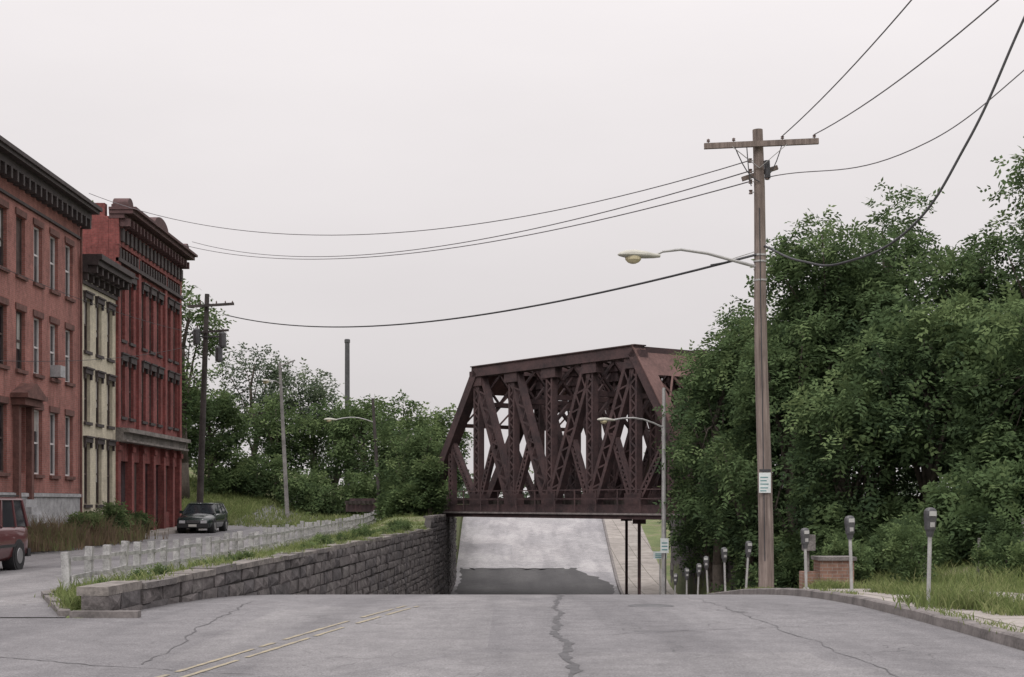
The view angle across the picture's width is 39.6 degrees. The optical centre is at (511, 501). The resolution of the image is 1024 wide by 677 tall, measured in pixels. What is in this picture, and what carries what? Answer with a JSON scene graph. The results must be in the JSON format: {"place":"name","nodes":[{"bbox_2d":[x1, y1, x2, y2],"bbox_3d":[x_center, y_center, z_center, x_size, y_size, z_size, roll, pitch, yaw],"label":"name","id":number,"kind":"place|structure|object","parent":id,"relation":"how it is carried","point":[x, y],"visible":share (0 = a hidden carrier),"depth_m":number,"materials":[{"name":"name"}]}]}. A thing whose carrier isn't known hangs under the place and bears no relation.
{"place":"outdoors","nodes":[
{"label":"outdoors","id":0,"kind":"place"},
{"bbox_2d":[145,526,200,536],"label":"sidewalk","id":1,"kind":"structure","parent":0,"point":[172,530],"depth_m":69.82,"materials":[{"name":"concrete"}]},
{"bbox_2d":[0,499,1023,676],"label":"road","id":2,"kind":"structure","parent":0,"point":[494,614],"depth_m":17.59,"materials":[{"name":"grey asphalt"}]},
{"bbox_2d":[0,495,30,569],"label":"parked van","id":3,"kind":"object","parent":2,"relation":"on","point":[14,550],"visible":0.97,"depth_m":35.50,"materials":[{"name":"red paint"}]},
{"bbox_2d":[177,503,227,532],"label":"parked car","id":4,"kind":"object","parent":2,"relation":"on","point":[210,517],"visible":0.94,"depth_m":71.42,"materials":[{"name":"green paint"}]},
{"bbox_2d":[157,606,418,676],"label":"road marking","id":5,"kind":"object","parent":2,"relation":"on","point":[207,669],"visible":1,"depth_m":15.58,"materials":[{"name":"yellow paint"}]},
{"bbox_2d":[9,595,897,676],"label":"road crack","id":6,"kind":"object","parent":2,"relation":"on","point":[573,667],"visible":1,"depth_m":15.82,"materials":[{"name":"grey asphalt"}]},
{"bbox_2d":[628,604,673,606],"bbox_3d":[2.200,1.665,22.500,0.720,0.058,0.720,0,0,0],"label":"manhole cover","id":7,"kind":"object","parent":2,"relation":"on","point":[649,605],"visible":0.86,"depth_m":22.55,"materials":[{"name":"metal"}]},
{"bbox_2d":[0,467,1023,617],"bbox_3d":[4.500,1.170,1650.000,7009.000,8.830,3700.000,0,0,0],"label":"ground","id":8,"kind":"structure","parent":0,"point":[651,529],"depth_m":81.95,"materials":[{"name":"green soil"}]},
{"bbox_2d":[0,175,79,493],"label":"walls","id":9,"kind":"structure","parent":8,"relation":"on","point":[62,396],"depth_m":54.53,"materials":[{"name":"red brick"}]},
{"bbox_2d":[0,207,21,471],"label":"dark frames","id":10,"kind":"structure","parent":9,"relation":"attached to","point":[17,340],"depth_m":50.61,"materials":[{"name":"wood"}]},
{"bbox_2d":[0,210,67,474],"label":"glazing","id":11,"kind":"structure","parent":9,"relation":"attached to","point":[35,327],"depth_m":54.38,"materials":[{"name":"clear glass"}]},
{"bbox_2d":[0,197,81,512],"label":"sills and lintels","id":12,"kind":"structure","parent":9,"relation":"attached to","point":[31,397],"depth_m":52.66,"materials":[{"name":"red stone"}]},
{"bbox_2d":[0,135,102,240],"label":"cornice","id":13,"kind":"structure","parent":9,"relation":"attached to","point":[25,172],"depth_m":53.30,"materials":[{"name":"paint"}]},
{"bbox_2d":[34,227,69,475],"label":"sash frames","id":14,"kind":"structure","parent":9,"relation":"attached to","point":[51,325],"depth_m":56.36,"materials":[{"name":"white paint"}]},
{"bbox_2d":[0,365,82,526],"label":"foundation","id":15,"kind":"object","parent":8,"relation":"on","point":[50,504],"visible":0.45,"depth_m":55.60,"materials":[{"name":"grey concrete"}]},
{"bbox_2d":[25,510,168,551],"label":"tall weeds","id":16,"kind":"object","parent":8,"relation":"on","point":[55,536],"visible":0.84,"depth_m":49.92,"materials":[{"name":"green plant"}]},
{"bbox_2d":[82,280,115,514],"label":"walls","id":17,"kind":"structure","parent":8,"relation":"on","point":[105,365],"depth_m":62.37,"materials":[{"name":"beige paint"}]},
{"bbox_2d":[84,302,107,502],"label":"glazing","id":18,"kind":"structure","parent":17,"relation":"attached to","point":[96,407],"depth_m":62.23,"materials":[{"name":"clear glass"}]},
{"bbox_2d":[84,300,109,503],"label":"sash frames","id":19,"kind":"structure","parent":17,"relation":"attached to","point":[97,400],"depth_m":62.30,"materials":[{"name":"wood"}]},
{"bbox_2d":[83,290,116,507],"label":"hoods and sills","id":20,"kind":"object","parent":17,"relation":"attached to","point":[87,294],"visible":0.94,"depth_m":61.50,"materials":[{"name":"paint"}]},
{"bbox_2d":[82,254,134,299],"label":"cornice","id":21,"kind":"structure","parent":17,"relation":"attached to","point":[108,277],"depth_m":61.09,"materials":[{"name":"paint"}]},
{"bbox_2d":[65,499,156,534],"bbox_3d":[-16.528,0.863,59.774,2.341,2.128,13.068,0,0,-3],"label":"house front bush","id":22,"kind":"object","parent":8,"relation":"on","point":[116,510],"visible":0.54,"depth_m":57.23,"materials":[{"name":"green plant"}]},
{"bbox_2d":[80,203,181,437],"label":"walls","id":23,"kind":"structure","parent":8,"relation":"on","point":[101,235],"depth_m":69.10,"materials":[{"name":"red brick"}]},
{"bbox_2d":[121,287,173,427],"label":"sash frames","id":24,"kind":"structure","parent":23,"relation":"attached to","point":[149,350],"depth_m":71.33,"materials":[{"name":"red wood"}]},
{"bbox_2d":[118,228,182,430],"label":"hoods and sills","id":25,"kind":"object","parent":23,"relation":"attached to","point":[145,271],"visible":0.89,"depth_m":70.48,"materials":[{"name":"paint"}]},
{"bbox_2d":[108,198,197,268],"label":"cornice and pediments","id":26,"kind":"structure","parent":23,"relation":"attached to","point":[155,234],"depth_m":68.65,"materials":[{"name":"red paint"}]},
{"bbox_2d":[116,427,190,529],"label":"storefront","id":27,"kind":"object","parent":8,"relation":"on","point":[142,448],"visible":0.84,"depth_m":71.00,"materials":[{"name":"wood"}]},
{"bbox_2d":[121,461,166,526],"bbox_3d":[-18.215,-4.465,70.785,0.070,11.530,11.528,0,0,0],"label":"glazing","id":28,"kind":"structure","parent":27,"relation":"attached to","point":[122,481],"depth_m":68.75,"materials":[{"name":"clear glass"}]},
{"bbox_2d":[41,548,272,617],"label":"kerb","id":29,"kind":"structure","parent":8,"relation":"on","point":[60,612],"depth_m":19.76,"materials":[{"name":"concrete"}]},
{"bbox_2d":[182,278,236,499],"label":"deciduous tree","id":30,"kind":"object","parent":8,"relation":"on","point":[188,400],"visible":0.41,"depth_m":91.71,"materials":[{"name":"green plant"}]},
{"bbox_2d":[188,294,233,502],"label":"utility pole","id":31,"kind":"object","parent":8,"relation":"on","point":[206,305],"visible":0.98,"depth_m":79.84,"materials":[{"name":"brown wood"}]},
{"bbox_2d":[0,266,202,334],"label":"power line","id":32,"kind":"object","parent":31,"relation":"attached to","point":[92,303],"visible":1,"depth_m":59.41,"materials":[{"name":"rubber"}]},
{"bbox_2d":[0,342,203,361],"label":"power line","id":33,"kind":"object","parent":31,"relation":"attached to","point":[99,359],"visible":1,"depth_m":60.77,"materials":[{"name":"rubber"}]},
{"bbox_2d":[188,364,245,466],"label":"deciduous tree","id":34,"kind":"object","parent":8,"relation":"on","point":[213,389],"visible":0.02,"depth_m":109.34,"materials":[{"name":"green plant"}]},
{"bbox_2d":[61,510,376,589],"bbox_3d":[-7.705,1.176,52.206,0.286,1.450,55.376,0,0,0],"label":"guard fence","id":35,"kind":"object","parent":8,"relation":"on","point":[236,539],"visible":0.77,"depth_m":33.84,"materials":[{"name":"paint"}]},
{"bbox_2d":[186,389,253,484],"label":"deciduous tree","id":36,"kind":"object","parent":8,"relation":"on","point":[226,419],"visible":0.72,"depth_m":97.28,"materials":[{"name":"green plant"}]},
{"bbox_2d":[34,511,440,611],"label":"grass","id":37,"kind":"structure","parent":8,"relation":"on","point":[69,597],"depth_m":30.35,"materials":[{"name":"green plant"}]},
{"bbox_2d":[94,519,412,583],"bbox_3d":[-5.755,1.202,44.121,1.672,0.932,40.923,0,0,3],"label":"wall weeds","id":38,"kind":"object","parent":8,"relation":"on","point":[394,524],"depth_m":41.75,"materials":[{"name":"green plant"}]},
{"bbox_2d":[210,342,302,470],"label":"deciduous tree","id":39,"kind":"object","parent":8,"relation":"on","point":[273,375],"visible":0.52,"depth_m":111.63,"materials":[{"name":"green plant"}]},
{"bbox_2d":[81,516,456,609],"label":"stone blocks","id":40,"kind":"structure","parent":8,"relation":"on","point":[291,581],"depth_m":40.37,"materials":[{"name":"grey stone"}]},
{"bbox_2d":[77,514,445,595],"bbox_3d":[-4.510,0.979,55.990,1.174,0.705,72.019,0,0,2],"label":"coping","id":41,"kind":"object","parent":40,"relation":"on","point":[108,588],"visible":0.77,"depth_m":25.71,"materials":[{"name":"stone"}]},
{"bbox_2d":[240,391,317,483],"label":"deciduous tree","id":42,"kind":"object","parent":8,"relation":"on","point":[272,445],"visible":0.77,"depth_m":104.97,"materials":[{"name":"green plant"}]},
{"bbox_2d":[263,360,294,517],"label":"street lamp","id":43,"kind":"object","parent":8,"relation":"on","point":[285,478],"visible":0.98,"depth_m":89.90,"materials":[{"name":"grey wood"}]},
{"bbox_2d":[182,474,377,526],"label":"grass","id":44,"kind":"structure","parent":8,"relation":"on","point":[236,509],"depth_m":91.24,"materials":[{"name":"green plant"}]},
{"bbox_2d":[274,357,344,475],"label":"deciduous tree","id":45,"kind":"object","parent":8,"relation":"on","point":[317,394],"visible":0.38,"depth_m":112.82,"materials":[{"name":"green plant"}]},
{"bbox_2d":[171,519,454,597],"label":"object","id":46,"kind":"object","parent":8,"relation":"on","point":[428,523],"visible":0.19,"depth_m":46.96,"materials":[{"name":"grey stone"}]},
{"bbox_2d":[189,439,458,521],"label":"understory shrubs","id":47,"kind":"object","parent":8,"relation":"on","point":[310,493],"visible":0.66,"depth_m":95.81,"materials":[{"name":"green plant"}]},
{"bbox_2d":[290,396,373,499],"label":"deciduous tree","id":48,"kind":"object","parent":8,"relation":"on","point":[321,432],"visible":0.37,"depth_m":106.98,"materials":[{"name":"green plant"}]},
{"bbox_2d":[344,339,349,498],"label":"smokestack","id":49,"kind":"object","parent":8,"relation":"on","point":[347,367],"visible":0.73,"depth_m":119.83,"materials":[{"name":"metal"}]},
{"bbox_2d":[324,398,379,516],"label":"street lamp","id":50,"kind":"object","parent":8,"relation":"on","point":[374,436],"visible":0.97,"depth_m":95.90,"materials":[{"name":"grey metal"}]},
{"bbox_2d":[320,394,398,496],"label":"deciduous tree","id":51,"kind":"object","parent":8,"relation":"on","point":[346,426],"visible":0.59,"depth_m":102.52,"materials":[{"name":"green plant"}]},
{"bbox_2d":[357,389,446,495],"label":"deciduous tree","id":52,"kind":"object","parent":8,"relation":"on","point":[410,423],"visible":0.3,"depth_m":97.48,"materials":[{"name":"green plant"}]},
{"bbox_2d":[368,416,443,496],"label":"deciduous tree","id":53,"kind":"object","parent":8,"relation":"on","point":[382,439],"visible":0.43,"depth_m":83.71,"materials":[{"name":"green plant"}]},
{"bbox_2d":[385,422,443,489],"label":"deciduous tree","id":54,"kind":"object","parent":8,"relation":"on","point":[413,451],"visible":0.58,"depth_m":78.31,"materials":[{"name":"green plant"}]},
{"bbox_2d":[408,454,452,515],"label":"deciduous tree","id":55,"kind":"object","parent":8,"relation":"on","point":[427,473],"visible":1,"depth_m":74.04,"materials":[{"name":"green plant"}]},
{"bbox_2d":[414,403,472,489],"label":"deciduous tree","id":56,"kind":"object","parent":8,"relation":"on","point":[443,426],"visible":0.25,"depth_m":105.19,"materials":[{"name":"green plant"}]},
{"bbox_2d":[192,466,942,497],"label":"distant trees","id":57,"kind":"object","parent":8,"relation":"on","point":[526,494],"visible":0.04,"depth_m":230.59,"materials":[{"name":"green plant"}]},
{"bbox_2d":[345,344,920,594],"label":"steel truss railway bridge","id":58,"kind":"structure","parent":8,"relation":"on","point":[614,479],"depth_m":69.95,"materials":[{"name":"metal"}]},
{"bbox_2d":[658,432,742,592],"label":"deciduous tree","id":59,"kind":"object","parent":8,"relation":"on","point":[674,536],"visible":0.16,"depth_m":58.28,"materials":[{"name":"green plant"}]},
{"bbox_2d":[670,520,737,589],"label":"stone abutment","id":60,"kind":"object","parent":8,"relation":"on","point":[678,561],"visible":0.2,"depth_m":75.12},
{"bbox_2d":[652,337,780,592],"bbox_3d":[8.297,-0.962,55.978,5.666,10.920,5.545,0,0,0],"label":"deciduous tree","id":61,"kind":"object","parent":8,"relation":"on","point":[718,566],"visible":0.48,"depth_m":55.78,"materials":[{"name":"green plant"}]},
{"bbox_2d":[666,324,772,460],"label":"deciduous tree","id":62,"kind":"object","parent":8,"relation":"on","point":[678,399],"visible":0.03,"depth_m":60.17,"materials":[{"name":"green plant"}]},
{"bbox_2d":[674,300,813,475],"bbox_3d":[9.854,-3.722,57.820,6.865,9.328,6.826,0,0,0],"label":"deciduous tree","id":63,"kind":"object","parent":8,"relation":"on","point":[719,348],"visible":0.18,"depth_m":56.83,"materials":[{"name":"green plant"}]},
{"bbox_2d":[692,402,801,586],"bbox_3d":[8.661,-0.025,52.002,4.365,8.232,4.426,0,0,0],"label":"deciduous tree","id":64,"kind":"object","parent":8,"relation":"on","point":[709,468],"visible":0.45,"depth_m":51.77,"materials":[{"name":"green plant"}]},
{"bbox_2d":[709,310,868,560],"bbox_3d":[9.774,-1.552,49.950,5.776,10.337,6.672,0,0,0],"label":"deciduous tree","id":65,"kind":"object","parent":8,"relation":"on","point":[791,381],"visible":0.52,"depth_m":49.43,"materials":[{"name":"green plant"}]},
{"bbox_2d":[602,519,1023,650],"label":"kerb","id":66,"kind":"structure","parent":8,"relation":"on","point":[1010,638],"depth_m":20.16,"materials":[{"name":"concrete"}]},
{"bbox_2d":[713,204,928,488],"bbox_3d":[11.643,-4.626,53.228,8.240,12.370,8.360,0,0,22],"label":"deciduous tree","id":67,"kind":"object","parent":8,"relation":"on","point":[781,269],"visible":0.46,"depth_m":51.80,"materials":[{"name":"green plant"}]},
{"bbox_2d":[767,304,904,480],"bbox_3d":[14.108,-4.707,61.892,8.396,11.152,8.851,0,0,0],"label":"deciduous tree","id":68,"kind":"object","parent":8,"relation":"on","point":[790,331],"visible":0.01,"depth_m":61.21,"materials":[{"name":"green plant"}]},
{"bbox_2d":[770,361,923,552],"bbox_3d":[10.640,-0.903,45.341,5.059,7.338,5.459,0,0,0],"label":"deciduous tree","id":69,"kind":"object","parent":8,"relation":"on","point":[809,489],"visible":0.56,"depth_m":44.82,"materials":[{"name":"green plant"}]},
{"bbox_2d":[705,550,1023,633],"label":"roadside weeds","id":70,"kind":"object","parent":8,"relation":"on","point":[956,595],"visible":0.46,"depth_m":23.39,"materials":[{"name":"green plant"}]},
{"bbox_2d":[709,432,1023,591],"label":"understory shrubs","id":71,"kind":"object","parent":8,"relation":"on","point":[968,500],"visible":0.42,"depth_m":39.69,"materials":[{"name":"green plant"}]},
{"bbox_2d":[781,177,986,505],"bbox_3d":[14.406,-5.562,54.889,8.644,13.255,9.018,0,0,0],"label":"deciduous tree","id":72,"kind":"object","parent":8,"relation":"on","point":[909,247],"visible":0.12,"depth_m":53.55,"materials":[{"name":"green plant"}]},
{"bbox_2d":[794,288,1023,512],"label":"deciduous tree","id":73,"kind":"object","parent":8,"relation":"on","point":[903,384],"visible":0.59,"depth_m":43.75,"materials":[{"name":"green plant"}]},
{"bbox_2d":[810,502,1023,583],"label":"roadside bush","id":74,"kind":"object","parent":8,"relation":"on","point":[902,547],"visible":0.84,"depth_m":31.56,"materials":[{"name":"green plant"}]},
{"bbox_2d":[860,210,1023,473],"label":"deciduous tree","id":75,"kind":"object","parent":8,"relation":"on","point":[945,265],"visible":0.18,"depth_m":49.16,"materials":[{"name":"green plant"}]},
{"bbox_2d":[922,518,1023,581],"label":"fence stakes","id":76,"kind":"object","parent":8,"relation":"on","point":[979,539],"visible":0.22,"depth_m":32.98,"materials":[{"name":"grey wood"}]},
{"bbox_2d":[930,280,1023,466],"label":"deciduous tree","id":77,"kind":"object","parent":8,"relation":"on","point":[997,401],"visible":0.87,"depth_m":40.85,"materials":[{"name":"green plant"}]},
{"bbox_2d":[956,136,1023,439],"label":"deciduous tree","id":78,"kind":"object","parent":8,"relation":"on","point":[1002,191],"visible":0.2,"depth_m":46.37,"materials":[{"name":"green plant"}]},
{"bbox_2d":[0,0,1023,497],"label":"sky","id":79,"kind":"structure","parent":0,"point":[320,119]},
{"bbox_2d":[604,519,1023,632],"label":"sidewalk","id":80,"kind":"structure","parent":0,"point":[615,528],"depth_m":93.89,"materials":[{"name":"concrete"}]},
{"bbox_2d":[597,388,665,594],"bbox_3d":[4.688,-0.103,55.487,2.983,8.795,0.270,0,0,-20],"label":"street lamp","id":81,"kind":"object","parent":80,"relation":"on","point":[604,420],"visible":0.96,"depth_m":55.93,"materials":[{"name":"metal"}]},
{"bbox_2d":[653,551,666,594],"bbox_3d":[6.500,3.481,62.490,0.600,2.663,0.080,0,0,0],"label":"road sign","id":82,"kind":"object","parent":80,"relation":"on","point":[656,554],"visible":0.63,"depth_m":62.48,"materials":[{"name":"metal"}]},
{"bbox_2d":[660,538,668,594],"bbox_3d":[5.980,2.827,55.790,0.320,2.854,0.080,0,0,0],"label":"road sign","id":83,"kind":"object","parent":80,"relation":"on","point":[664,545],"visible":0.89,"depth_m":55.76,"materials":[{"name":"metal"}]},
{"bbox_2d":[673,573,677,594],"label":"parking meter","id":84,"kind":"object","parent":80,"relation":"on","point":[675,578],"visible":0.82,"depth_m":52.52,"materials":[{"name":"metal"}]},
{"bbox_2d":[684,568,688,594],"bbox_3d":[6.021,2.913,48.995,0.177,1.300,0.148,0,0,-9],"label":"parking meter","id":85,"kind":"object","parent":80,"relation":"on","point":[686,573],"visible":0.88,"depth_m":48.96,"materials":[{"name":"metal"}]},
{"bbox_2d":[696,563,701,594],"bbox_3d":[6.026,2.606,45.994,0.177,1.250,0.148,2,0,-5],"label":"parking meter","id":86,"kind":"object","parent":80,"relation":"on","point":[698,568],"visible":0.91,"depth_m":45.96,"materials":[{"name":"metal"}]},
{"bbox_2d":[703,556,708,593],"bbox_3d":[5.967,2.300,43.502,0.177,1.300,0.148,-3,-1,13],"label":"parking meter","id":87,"kind":"object","parent":80,"relation":"on","point":[706,561],"visible":0.88,"depth_m":43.47,"materials":[{"name":"metal"}]},
{"bbox_2d":[618,128,818,587],"bbox_3d":[4.867,-3.367,33.843,4.802,11.074,0.680,0,0,-5],"label":"utility pole","id":88,"kind":"object","parent":80,"relation":"on","point":[761,165],"visible":0.99,"depth_m":33.87,"materials":[{"name":"brown wood"}]},
{"bbox_2d":[89,160,748,235],"bbox_3d":[-5.869,-10.318,46.226,0.026,4.786,33.689,0,0,-43],"label":"power line","id":89,"kind":"object","parent":88,"relation":"attached to","point":[462,225],"visible":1,"depth_m":40.89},
{"bbox_2d":[184,181,748,259],"bbox_3d":[-5.764,-10.525,53.976,0.030,5.776,46.125,0,0,-30],"label":"power line","id":90,"kind":"object","parent":88,"relation":"attached to","point":[513,237],"visible":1,"depth_m":42.68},
{"bbox_2d":[194,171,746,256],"bbox_3d":[-5.766,-10.950,55.226,0.030,6.126,48.309,0,0,-28],"label":"power line","id":91,"kind":"object","parent":88,"relation":"attached to","point":[514,232],"visible":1,"depth_m":43.54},
{"bbox_2d":[224,253,755,327],"bbox_3d":[-5.138,-8.200,56.802,0.060,4.652,50.783,0,0,-26],"label":"power line","id":92,"kind":"object","parent":88,"relation":"attached to","point":[662,278],"visible":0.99,"depth_m":44.92,"materials":[{"name":"rubber"}]},
{"bbox_2d":[710,254,756,265],"bbox_3d":[5.281,-5.775,33.900,1.102,0.284,0.040,0,0,0],"label":"power line","id":93,"kind":"object","parent":88,"relation":"attached to","point":[736,259],"visible":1,"depth_m":33.88,"materials":[{"name":"rubber"}]},
{"bbox_2d":[782,0,911,135],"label":"power line","id":94,"kind":"object","parent":88,"relation":"attached to","point":[852,66],"visible":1,"depth_m":26.64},
{"bbox_2d":[764,16,1023,266],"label":"power line","id":95,"kind":"object","parent":88,"relation":"attached to","point":[950,172],"visible":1,"depth_m":28.13,"materials":[{"name":"rubber"}]},
{"bbox_2d":[769,70,1023,176],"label":"power line","id":96,"kind":"object","parent":88,"relation":"attached to","point":[911,149],"visible":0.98,"depth_m":29.31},
{"bbox_2d":[814,0,998,134],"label":"power line","id":97,"kind":"object","parent":88,"relation":"attached to","point":[983,12],"visible":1,"depth_m":25.37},
{"bbox_2d":[721,547,726,590],"bbox_3d":[5.982,1.933,39.990,0.177,1.320,0.148,-2,1,-15],"label":"parking meter","id":98,"kind":"object","parent":80,"relation":"on","point":[724,553],"visible":0.84,"depth_m":39.96,"materials":[{"name":"metal"}]},
{"bbox_2d":[745,541,751,588],"bbox_3d":[6.058,1.651,36.580,0.177,1.300,0.148,3,1,-12],"label":"parking meter","id":99,"kind":"object","parent":80,"relation":"on","point":[748,547],"visible":0.88,"depth_m":36.55,"materials":[{"name":"metal"}]},
{"bbox_2d":[800,528,809,588],"bbox_3d":[5.982,1.152,28.976,0.177,1.250,0.148,-2,2,-18],"label":"parking meter","id":100,"kind":"object","parent":80,"relation":"on","point":[804,533],"visible":0.9,"depth_m":28.94,"materials":[{"name":"metal"}]},
{"bbox_2d":[844,516,854,591],"bbox_3d":[6.000,0.920,25.195,0.177,1.360,0.148,-2,0,-15],"label":"parking meter","id":101,"kind":"object","parent":80,"relation":"on","point":[849,522],"visible":0.94,"depth_m":25.17,"materials":[{"name":"metal"}]},
{"bbox_2d":[924,507,936,600],"bbox_3d":[6.012,0.789,20.479,0.177,1.420,0.148,1,1,-12],"label":"parking meter","id":102,"kind":"object","parent":80,"relation":"on","point":[930,516],"visible":0.87,"depth_m":20.45,"materials":[{"name":"metal"}]},
{"bbox_2d":[799,535,856,588],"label":"brick pier","id":103,"kind":"structure","parent":0,"point":[833,567],"depth_m":31.60,"materials":[{"name":"brick"}]}
]}

